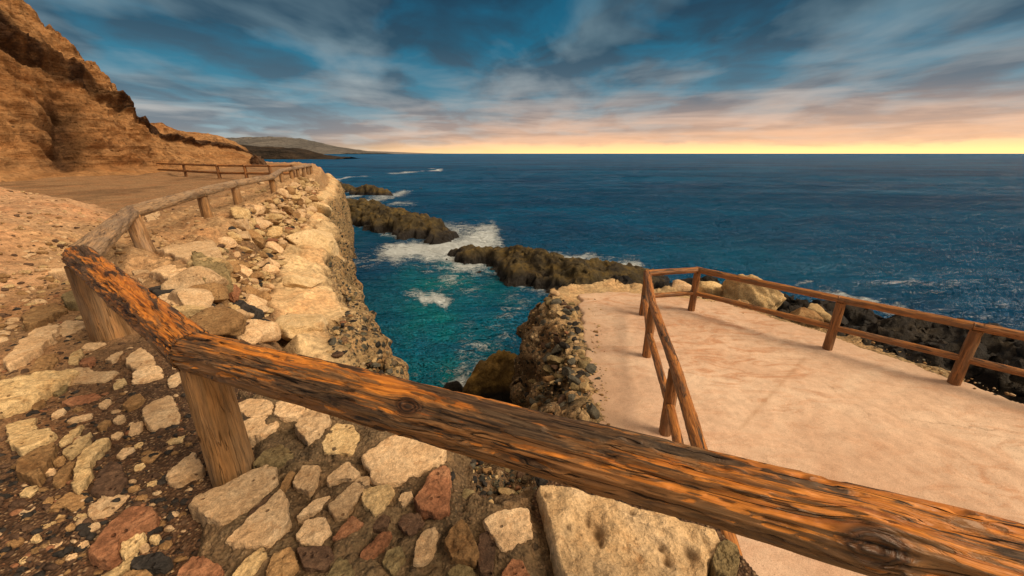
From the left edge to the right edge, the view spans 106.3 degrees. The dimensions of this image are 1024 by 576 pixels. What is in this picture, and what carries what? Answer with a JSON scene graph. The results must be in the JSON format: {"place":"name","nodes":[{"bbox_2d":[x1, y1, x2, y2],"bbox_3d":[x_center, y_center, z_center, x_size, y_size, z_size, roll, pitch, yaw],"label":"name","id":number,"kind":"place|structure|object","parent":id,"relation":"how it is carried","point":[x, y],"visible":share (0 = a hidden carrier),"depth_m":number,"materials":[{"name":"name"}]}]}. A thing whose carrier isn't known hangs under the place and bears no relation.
{"place":"outdoors","nodes":[
{"label":"outdoors","id":0,"kind":"place"},
{"bbox_2d":[0,0,253,181],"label":"cliff","id":1,"kind":"structure","parent":0,"point":[67,109],"depth_m":29.24,"materials":[{"name":"brown stone"}]},
{"bbox_2d":[239,144,354,158],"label":"headland","id":2,"kind":"structure","parent":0,"point":[269,152],"depth_m":496.00,"materials":[{"name":"brown stone"}]},
{"bbox_2d":[226,136,389,153],"bbox_3d":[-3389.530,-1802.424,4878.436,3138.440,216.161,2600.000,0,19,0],"label":"mountains","id":3,"kind":"structure","parent":0,"point":[313,146],"depth_m":4424.96,"materials":[{"name":"stone"}]},
{"bbox_2d":[0,161,757,575],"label":"ground","id":4,"kind":"structure","parent":0,"point":[104,195],"depth_m":3.85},
{"bbox_2d":[9,537,24,547],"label":"stone chip","id":5,"kind":"object","parent":4,"relation":"on","point":[14,543],"visible":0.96,"depth_m":1.55,"materials":[{"name":"beige stone"}]},
{"bbox_2d":[19,556,27,563],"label":"stone chip","id":6,"kind":"object","parent":4,"relation":"on","point":[20,562],"visible":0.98,"depth_m":1.48,"materials":[{"name":"beige stone"}]},
{"bbox_2d":[19,504,35,515],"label":"stone","id":7,"kind":"object","parent":4,"relation":"on","point":[24,511],"visible":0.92,"depth_m":1.70,"materials":[{"name":"stone"}]},
{"bbox_2d":[20,485,38,497],"bbox_3d":[-2.254,0.976,1.803,0.076,0.071,0.064,0,19,0],"label":"stone chip","id":8,"kind":"object","parent":4,"relation":"on","point":[29,492],"visible":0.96,"depth_m":1.79,"materials":[{"name":"beige stone"}]},
{"bbox_2d":[5,418,57,456],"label":"stone","id":9,"kind":"object","parent":4,"relation":"on","point":[26,436],"visible":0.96,"depth_m":2.10,"materials":[{"name":"beige stone"}]},
{"bbox_2d":[3,324,62,371],"bbox_3d":[-3.889,0.479,3.144,0.225,0.141,0.966,-15,24,-37],"label":"stone","id":10,"kind":"object","parent":4,"relation":"on","point":[34,343],"visible":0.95,"depth_m":3.05,"materials":[{"name":"stone"}]},
{"bbox_2d":[30,534,41,543],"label":"stone chip","id":11,"kind":"object","parent":4,"relation":"on","point":[36,538],"visible":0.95,"depth_m":1.56,"materials":[{"name":"beige stone"}]},
{"bbox_2d":[30,547,41,553],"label":"stone chip","id":12,"kind":"object","parent":4,"relation":"on","point":[34,550],"visible":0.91,"depth_m":1.52,"materials":[{"name":"beige stone"}]},
{"bbox_2d":[15,442,59,487],"bbox_3d":[-2.376,0.910,1.916,0.124,0.132,0.323,-13,23,-33],"label":"stone","id":13,"kind":"object","parent":4,"relation":"on","point":[32,467],"visible":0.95,"depth_m":1.89,"materials":[{"name":"brown stone"}]},
{"bbox_2d":[32,399,46,410],"bbox_3d":[-2.975,0.757,2.423,0.121,0.075,0.062,17,25,40],"label":"stone chip","id":14,"kind":"object","parent":4,"relation":"on","point":[40,404],"visible":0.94,"depth_m":2.40,"materials":[{"name":"beige stone"}]},
{"bbox_2d":[0,369,79,418],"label":"stone","id":15,"kind":"object","parent":4,"relation":"on","point":[20,394],"visible":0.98,"depth_m":2.48,"materials":[{"name":"beige stone"}]},
{"bbox_2d":[21,303,67,331],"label":"stone","id":16,"kind":"object","parent":4,"relation":"on","point":[33,318],"visible":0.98,"depth_m":3.62,"materials":[{"name":"beige stone"}]},
{"bbox_2d":[30,354,58,374],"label":"stone","id":17,"kind":"object","parent":4,"relation":"on","point":[47,362],"visible":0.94,"depth_m":2.84,"materials":[{"name":"beige stone"}]},
{"bbox_2d":[42,497,54,503],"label":"stone chip","id":18,"kind":"object","parent":4,"relation":"on","point":[50,500],"visible":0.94,"depth_m":1.74,"materials":[{"name":"beige stone"}]},
{"bbox_2d":[45,468,56,476],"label":"stone chip","id":19,"kind":"object","parent":4,"relation":"on","point":[50,472],"visible":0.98,"depth_m":1.89,"materials":[{"name":"stone"}]},
{"bbox_2d":[43,514,65,528],"bbox_3d":[-1.969,1.026,1.660,0.076,0.068,0.068,12,22,30],"label":"stone chip","id":20,"kind":"object","parent":4,"relation":"on","point":[54,522],"visible":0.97,"depth_m":1.64,"materials":[{"name":"beige stone"}]},
{"bbox_2d":[49,541,62,547],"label":"stone chip","id":21,"kind":"object","parent":4,"relation":"on","point":[58,544],"visible":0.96,"depth_m":1.55,"materials":[{"name":"stone"}]},
{"bbox_2d":[48,267,67,282],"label":"stone","id":22,"kind":"object","parent":4,"relation":"on","point":[59,274],"visible":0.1,"depth_m":4.64,"materials":[{"name":"stone"}]},
{"bbox_2d":[51,408,66,418],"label":"stone chip","id":23,"kind":"object","parent":4,"relation":"on","point":[58,413],"visible":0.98,"depth_m":2.32,"materials":[{"name":"stone"}]},
{"bbox_2d":[53,456,65,467],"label":"stone chip","id":24,"kind":"object","parent":4,"relation":"on","point":[59,461],"visible":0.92,"depth_m":1.96,"materials":[{"name":"beige stone"}]},
{"bbox_2d":[52,385,67,396],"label":"stone","id":25,"kind":"object","parent":4,"relation":"on","point":[61,391],"visible":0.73,"depth_m":2.54,"materials":[{"name":"beige stone"}]},
{"bbox_2d":[52,461,75,488],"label":"stone","id":26,"kind":"object","parent":4,"relation":"on","point":[63,475],"visible":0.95,"depth_m":1.87,"materials":[{"name":"brown stone"}]},
{"bbox_2d":[50,492,88,512],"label":"stone","id":27,"kind":"object","parent":4,"relation":"on","point":[71,502],"visible":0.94,"depth_m":1.72,"materials":[{"name":"beige stone"}]},
{"bbox_2d":[61,290,78,310],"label":"stone","id":28,"kind":"object","parent":4,"relation":"on","point":[68,299],"visible":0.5,"depth_m":3.90,"materials":[{"name":"grey stone"}]},
{"bbox_2d":[65,523,75,531],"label":"stone chip","id":29,"kind":"object","parent":4,"relation":"on","point":[70,527],"visible":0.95,"depth_m":1.60,"materials":[{"name":"beige stone"}]},
{"bbox_2d":[65,553,77,560],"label":"stone chip","id":30,"kind":"object","parent":4,"relation":"on","point":[71,556],"visible":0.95,"depth_m":1.50,"materials":[{"name":"stone"}]},
{"bbox_2d":[59,320,84,336],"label":"stone","id":31,"kind":"object","parent":4,"relation":"on","point":[66,329],"visible":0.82,"depth_m":3.45,"materials":[{"name":"stone"}]},
{"bbox_2d":[59,425,84,447],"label":"stone","id":32,"kind":"object","parent":4,"relation":"on","point":[67,439],"visible":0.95,"depth_m":2.13,"materials":[{"name":"beige stone"}]},
{"bbox_2d":[68,349,84,364],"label":"stone","id":33,"kind":"object","parent":4,"relation":"on","point":[75,357],"visible":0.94,"depth_m":2.95,"materials":[{"name":"beige stone"}]},
{"bbox_2d":[62,432,92,460],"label":"stone","id":34,"kind":"object","parent":4,"relation":"on","point":[72,451],"visible":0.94,"depth_m":2.04,"materials":[{"name":"beige stone"}]},
{"bbox_2d":[67,413,92,423],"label":"stone","id":35,"kind":"object","parent":4,"relation":"on","point":[80,418],"visible":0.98,"depth_m":2.29,"materials":[{"name":"stone"}]},
{"bbox_2d":[73,513,86,520],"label":"stone chip","id":36,"kind":"object","parent":4,"relation":"on","point":[83,515],"visible":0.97,"depth_m":1.66,"materials":[{"name":"beige stone"}]},
{"bbox_2d":[62,393,100,406],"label":"stone","id":37,"kind":"object","parent":4,"relation":"on","point":[81,400],"visible":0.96,"depth_m":2.46,"materials":[{"name":"red stone"}]},
{"bbox_2d":[78,540,89,547],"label":"stone chip","id":38,"kind":"object","parent":4,"relation":"on","point":[85,543],"visible":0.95,"depth_m":1.55,"materials":[{"name":"stone"}]},
{"bbox_2d":[79,357,96,368],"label":"stone","id":39,"kind":"object","parent":4,"relation":"on","point":[89,362],"visible":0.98,"depth_m":2.86,"materials":[{"name":"stone"}]},
{"bbox_2d":[71,438,111,494],"bbox_3d":[-2.124,0.916,1.922,0.096,0.118,0.443,-12,23,-31],"label":"stone","id":40,"kind":"object","parent":4,"relation":"on","point":[89,456],"visible":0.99,"depth_m":1.92,"materials":[{"name":"beige stone"}]},
{"bbox_2d":[81,342,105,350],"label":"stone","id":41,"kind":"object","parent":4,"relation":"on","point":[90,346],"visible":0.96,"depth_m":3.12,"materials":[{"name":"stone"}]},
{"bbox_2d":[88,522,100,531],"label":"stone chip","id":42,"kind":"object","parent":4,"relation":"on","point":[95,526],"visible":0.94,"depth_m":1.62,"materials":[{"name":"stone"}]},
{"bbox_2d":[70,367,119,385],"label":"stone","id":43,"kind":"object","parent":4,"relation":"on","point":[87,375],"visible":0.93,"depth_m":2.71,"materials":[{"name":"stone"}]},
{"bbox_2d":[97,420,111,431],"bbox_3d":[-2.369,0.822,2.238,0.072,0.075,0.081,0,19,0],"label":"stone chip","id":44,"kind":"object","parent":4,"relation":"on","point":[103,425],"visible":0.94,"depth_m":2.22,"materials":[{"name":"beige stone"}]},
{"bbox_2d":[98,399,111,408],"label":"stone chip","id":45,"kind":"object","parent":4,"relation":"on","point":[105,403],"visible":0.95,"depth_m":2.42,"materials":[{"name":"stone"}]},
{"bbox_2d":[87,495,129,520],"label":"stone","id":46,"kind":"object","parent":4,"relation":"on","point":[95,511],"visible":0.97,"depth_m":1.70,"materials":[{"name":"stone"}]},
{"bbox_2d":[90,461,128,498],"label":"stone","id":47,"kind":"object","parent":4,"relation":"on","point":[111,480],"visible":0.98,"depth_m":1.81,"materials":[{"name":"brown stone"}]},
{"bbox_2d":[105,351,122,363],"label":"stone","id":48,"kind":"object","parent":4,"relation":"on","point":[113,358],"visible":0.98,"depth_m":2.96,"materials":[{"name":"stone"}]},
{"bbox_2d":[111,432,123,439],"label":"stone chip","id":49,"kind":"object","parent":4,"relation":"on","point":[117,436],"visible":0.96,"depth_m":2.14,"materials":[{"name":"stone"}]},
{"bbox_2d":[113,414,125,424],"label":"stone chip","id":50,"kind":"object","parent":4,"relation":"on","point":[119,419],"visible":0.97,"depth_m":2.27,"materials":[{"name":"stone"}]},
{"bbox_2d":[113,378,126,389],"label":"stone chip","id":51,"kind":"object","parent":4,"relation":"on","point":[120,383],"visible":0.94,"depth_m":2.61,"materials":[{"name":"beige stone"}]},
{"bbox_2d":[101,552,139,575],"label":"stone","id":52,"kind":"object","parent":4,"relation":"on","point":[122,568],"visible":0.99,"depth_m":1.45,"materials":[{"name":"beige stone"}]},
{"bbox_2d":[88,506,159,569],"bbox_3d":[-1.593,1.034,1.581,0.174,0.127,0.240,0,19,0],"label":"stone","id":53,"kind":"object","parent":4,"relation":"on","point":[117,531],"visible":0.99,"depth_m":1.56,"materials":[{"name":"red stone"}]},
{"bbox_2d":[116,447,135,459],"bbox_3d":[-2.030,0.894,2.027,0.071,0.080,0.082,0,19,0],"label":"stone chip","id":54,"kind":"object","parent":4,"relation":"on","point":[123,453],"visible":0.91,"depth_m":2.01,"materials":[{"name":"stone"}]},
{"bbox_2d":[119,532,147,561],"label":"stone","id":55,"kind":"object","parent":4,"relation":"on","point":[130,547],"visible":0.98,"depth_m":1.53,"materials":[{"name":"beige stone"}]},
{"bbox_2d":[128,485,139,492],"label":"stone chip","id":56,"kind":"object","parent":4,"relation":"on","point":[134,488],"visible":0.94,"depth_m":1.79,"materials":[{"name":"beige stone"}]},
{"bbox_2d":[123,394,145,412],"bbox_3d":[-2.400,0.746,2.445,0.148,0.083,0.115,10,22,26],"label":"stone chip","id":57,"kind":"object","parent":4,"relation":"on","point":[133,402],"visible":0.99,"depth_m":2.41,"materials":[{"name":"beige stone"}]},
{"bbox_2d":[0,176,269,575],"bbox_3d":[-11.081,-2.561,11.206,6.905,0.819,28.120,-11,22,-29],"label":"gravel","id":58,"kind":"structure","parent":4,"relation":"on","point":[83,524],"depth_m":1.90,"materials":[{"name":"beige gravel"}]},
{"bbox_2d":[128,421,143,436],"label":"stone","id":59,"kind":"object","parent":4,"relation":"on","point":[136,428],"visible":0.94,"depth_m":2.19,"materials":[{"name":"stone"}]},
{"bbox_2d":[122,569,152,575],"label":"stone","id":60,"kind":"object","parent":4,"relation":"on","point":[144,572],"visible":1,"depth_m":1.42,"materials":[{"name":"beige stone"}]},
{"bbox_2d":[134,442,142,448],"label":"stone chip","id":61,"kind":"object","parent":4,"relation":"on","point":[138,445],"visible":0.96,"depth_m":2.07,"materials":[{"name":"beige stone"}]},
{"bbox_2d":[134,463,145,471],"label":"stone chip","id":62,"kind":"object","parent":4,"relation":"on","point":[139,467],"visible":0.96,"depth_m":1.92,"materials":[{"name":"beige stone"}]},
{"bbox_2d":[126,348,155,371],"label":"stone","id":63,"kind":"object","parent":4,"relation":"on","point":[139,359],"visible":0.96,"depth_m":2.88,"materials":[{"name":"stone"}]},
{"bbox_2d":[135,494,147,501],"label":"stone chip","id":64,"kind":"object","parent":4,"relation":"on","point":[141,498],"visible":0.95,"depth_m":1.75,"materials":[{"name":"beige stone"}]},
{"bbox_2d":[139,543,150,553],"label":"stone chip","id":65,"kind":"object","parent":4,"relation":"on","point":[144,548],"visible":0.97,"depth_m":1.54,"materials":[{"name":"stone"}]},
{"bbox_2d":[131,365,163,384],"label":"stone","id":66,"kind":"object","parent":4,"relation":"on","point":[146,374],"visible":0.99,"depth_m":2.72,"materials":[{"name":"stone"}]},
{"bbox_2d":[141,451,161,463],"bbox_3d":[-1.873,0.906,2.002,0.079,0.073,0.082,0,19,0],"label":"stone chip","id":67,"kind":"object","parent":4,"relation":"on","point":[146,459],"visible":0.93,"depth_m":1.98,"materials":[{"name":"beige stone"}]},
{"bbox_2d":[130,552,173,574],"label":"stone","id":68,"kind":"object","parent":4,"relation":"on","point":[155,563],"visible":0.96,"depth_m":1.47,"materials":[{"name":"grey stone"}]},
{"bbox_2d":[147,480,156,486],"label":"stone chip","id":69,"kind":"object","parent":4,"relation":"on","point":[152,483],"visible":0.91,"depth_m":1.82,"materials":[{"name":"beige stone"}]},
{"bbox_2d":[145,211,160,221],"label":"stone","id":70,"kind":"object","parent":4,"relation":"on","point":[152,216],"visible":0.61,"depth_m":9.10,"materials":[{"name":"stone"}]},
{"bbox_2d":[149,534,161,544],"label":"stone chip","id":71,"kind":"object","parent":4,"relation":"on","point":[155,539],"visible":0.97,"depth_m":1.57,"materials":[{"name":"beige stone"}]},
{"bbox_2d":[142,395,180,431],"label":"stone","id":72,"kind":"object","parent":4,"relation":"on","point":[157,414],"visible":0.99,"depth_m":2.31,"materials":[{"name":"stone"}]},
{"bbox_2d":[167,372,180,387],"bbox_3d":[-2.353,0.660,2.695,0.091,0.077,0.167,-16,25,-38],"label":"stone chip","id":73,"kind":"object","parent":4,"relation":"on","point":[174,380],"visible":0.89,"depth_m":2.65,"materials":[{"name":"stone"}]},
{"bbox_2d":[166,435,184,444],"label":"stone","id":74,"kind":"object","parent":4,"relation":"on","point":[178,440],"visible":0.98,"depth_m":2.11,"materials":[{"name":"beige stone"}]},
{"bbox_2d":[166,452,205,487],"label":"stone","id":75,"kind":"object","parent":4,"relation":"on","point":[185,471],"visible":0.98,"depth_m":1.87,"materials":[{"name":"stone"}]},
{"bbox_2d":[177,556,223,575],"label":"stone","id":76,"kind":"object","parent":4,"relation":"on","point":[198,566],"visible":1,"depth_m":1.42,"materials":[{"name":"red stone"}]},
{"bbox_2d":[156,162,295,178],"bbox_3d":[-20.416,-7.754,25.687,14.652,1.081,1.777,8,21,22],"label":"wooden fence","id":77,"kind":"object","parent":4,"relation":"on","point":[219,173],"visible":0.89,"depth_m":23.79,"materials":[{"name":"brown wood"}]},
{"bbox_2d":[132,177,323,343],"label":"rubble wall","id":78,"kind":"structure","parent":4,"relation":"on","point":[201,289],"depth_m":5.35,"materials":[{"name":"stone"}]},
{"bbox_2d":[250,155,266,164],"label":"rock outcrop","id":79,"kind":"object","parent":4,"relation":"on","point":[256,160],"visible":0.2,"depth_m":49.73,"materials":[{"name":"brown stone"}]},
{"bbox_2d":[188,391,739,575],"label":"masonry wall","id":80,"kind":"structure","parent":4,"relation":"on","point":[313,493],"depth_m":1.63,"materials":[{"name":"stone"}]},
{"bbox_2d":[60,164,1023,575],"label":"wooden fence","id":81,"kind":"object","parent":4,"relation":"on","point":[864,530],"visible":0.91,"depth_m":1.07,"materials":[{"name":"brown wood"}]},
{"bbox_2d":[536,485,719,575],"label":"stone block","id":82,"kind":"structure","parent":4,"relation":"on","point":[590,535],"depth_m":1.48,"materials":[{"name":"stone"}]},
{"bbox_2d":[371,151,442,153],"bbox_3d":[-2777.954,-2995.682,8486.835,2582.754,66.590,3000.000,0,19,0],"label":"hills","id":83,"kind":"structure","parent":0,"point":[404,152],"depth_m":7857.01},
{"bbox_2d":[24,0,1023,153],"label":"sky","id":84,"kind":"structure","parent":0,"point":[412,76],"materials":[{"name":"blue"}]},
{"bbox_2d":[215,170,964,498],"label":"sea cliff","id":85,"kind":"structure","parent":0,"point":[327,297],"depth_m":7.53,"materials":[{"name":"beige stone"}]},
{"bbox_2d":[274,313,327,340],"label":"boulder","id":86,"kind":"object","parent":85,"relation":"on","point":[291,326],"visible":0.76,"depth_m":4.99,"materials":[{"name":"stone"}]},
{"bbox_2d":[278,275,323,288],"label":"boulder","id":87,"kind":"object","parent":85,"relation":"on","point":[291,281],"visible":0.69,"depth_m":7.34,"materials":[{"name":"stone"}]},
{"bbox_2d":[285,229,339,255],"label":"boulder","id":88,"kind":"object","parent":85,"relation":"on","point":[323,239],"visible":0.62,"depth_m":10.76,"materials":[{"name":"stone"}]},
{"bbox_2d":[309,202,331,216],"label":"boulder","id":89,"kind":"object","parent":85,"relation":"on","point":[325,209],"visible":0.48,"depth_m":16.75,"materials":[{"name":"stone"}]},
{"bbox_2d":[327,271,1015,503],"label":"pebbles","id":90,"kind":"object","parent":85,"relation":"on","point":[552,359],"visible":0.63,"depth_m":6.10,"materials":[{"name":"beige stone"}]},
{"bbox_2d":[264,154,1023,387],"bbox_3d":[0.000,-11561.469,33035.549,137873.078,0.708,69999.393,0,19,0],"label":"sea","id":91,"kind":"structure","parent":0,"point":[940,234],"depth_m":38.03,"materials":[{"name":"liquid"}]},
{"bbox_2d":[340,182,392,195],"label":"reef rock","id":92,"kind":"object","parent":91,"relation":"in","point":[366,189],"visible":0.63,"depth_m":68.41,"materials":[{"name":"brown stone"}]},
{"bbox_2d":[347,198,393,207],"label":"reef rock","id":93,"kind":"object","parent":91,"relation":"in","point":[363,201],"visible":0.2,"depth_m":50.31,"materials":[{"name":"brown stone"}]},
{"bbox_2d":[348,203,458,244],"bbox_3d":[-13.155,-7.092,41.107,25.681,3.526,9.006,18,26,41],"label":"reef rock","id":94,"kind":"object","parent":91,"relation":"in","point":[401,223],"visible":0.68,"depth_m":36.05,"materials":[{"name":"brown stone"}]},
{"bbox_2d":[443,381,462,391],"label":"boulder","id":95,"kind":"object","parent":91,"relation":"in","point":[457,386],"visible":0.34,"depth_m":11.78,"materials":[{"name":"black stone"}]},
{"bbox_2d":[462,350,517,403],"bbox_3d":[-0.265,3.091,11.790,3.062,2.602,2.302,0,19,0],"label":"boulder","id":96,"kind":"object","parent":91,"relation":"in","point":[491,376],"visible":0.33,"depth_m":11.14,"materials":[{"name":"brown stone"}]},
{"bbox_2d":[446,244,672,292],"bbox_3d":[2.051,-0.883,23.221,21.687,2.814,9.855,7,20,19],"label":"reef rock","id":97,"kind":"object","parent":91,"relation":"in","point":[521,265],"visible":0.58,"depth_m":22.04,"materials":[{"name":"brown stone"}]},
{"bbox_2d":[578,292,1023,575],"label":"pavement","id":98,"kind":"structure","parent":0,"point":[763,388],"depth_m":5.28,"materials":[{"name":"beige concrete"}]},
{"bbox_2d":[639,267,1023,558],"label":"wooden railing","id":99,"kind":"object","parent":98,"relation":"on","point":[673,386],"visible":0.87,"depth_m":5.85,"materials":[{"name":"brown wood"}]},
{"bbox_2d":[611,275,1023,403],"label":"rocky shore","id":100,"kind":"structure","parent":0,"point":[1001,350],"depth_m":8.58,"materials":[{"name":"brown stone"}]},
{"bbox_2d":[671,279,701,298],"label":"boulder","id":101,"kind":"object","parent":100,"relation":"on","point":[678,285],"visible":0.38,"depth_m":9.99,"materials":[{"name":"stone"}]},
{"bbox_2d":[698,281,722,298],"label":"boulder","id":102,"kind":"object","parent":100,"relation":"on","point":[711,287],"visible":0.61,"depth_m":10.11,"materials":[{"name":"beige stone"}]},
{"bbox_2d":[720,274,785,309],"bbox_3d":[6.062,0.188,9.789,1.382,1.082,0.602,36,39,21],"label":"boulder","id":103,"kind":"object","parent":100,"relation":"on","point":[768,298],"visible":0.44,"depth_m":9.54,"materials":[{"name":"beige stone"}]},
{"bbox_2d":[782,307,823,328],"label":"boulder","id":104,"kind":"object","parent":100,"relation":"on","point":[806,313],"visible":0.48,"depth_m":8.48,"materials":[{"name":"stone"}]},
{"bbox_2d":[807,303,831,322],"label":"boulder","id":105,"kind":"object","parent":100,"relation":"on","point":[822,312],"visible":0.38,"depth_m":8.56,"materials":[{"name":"beige stone"}]}
]}

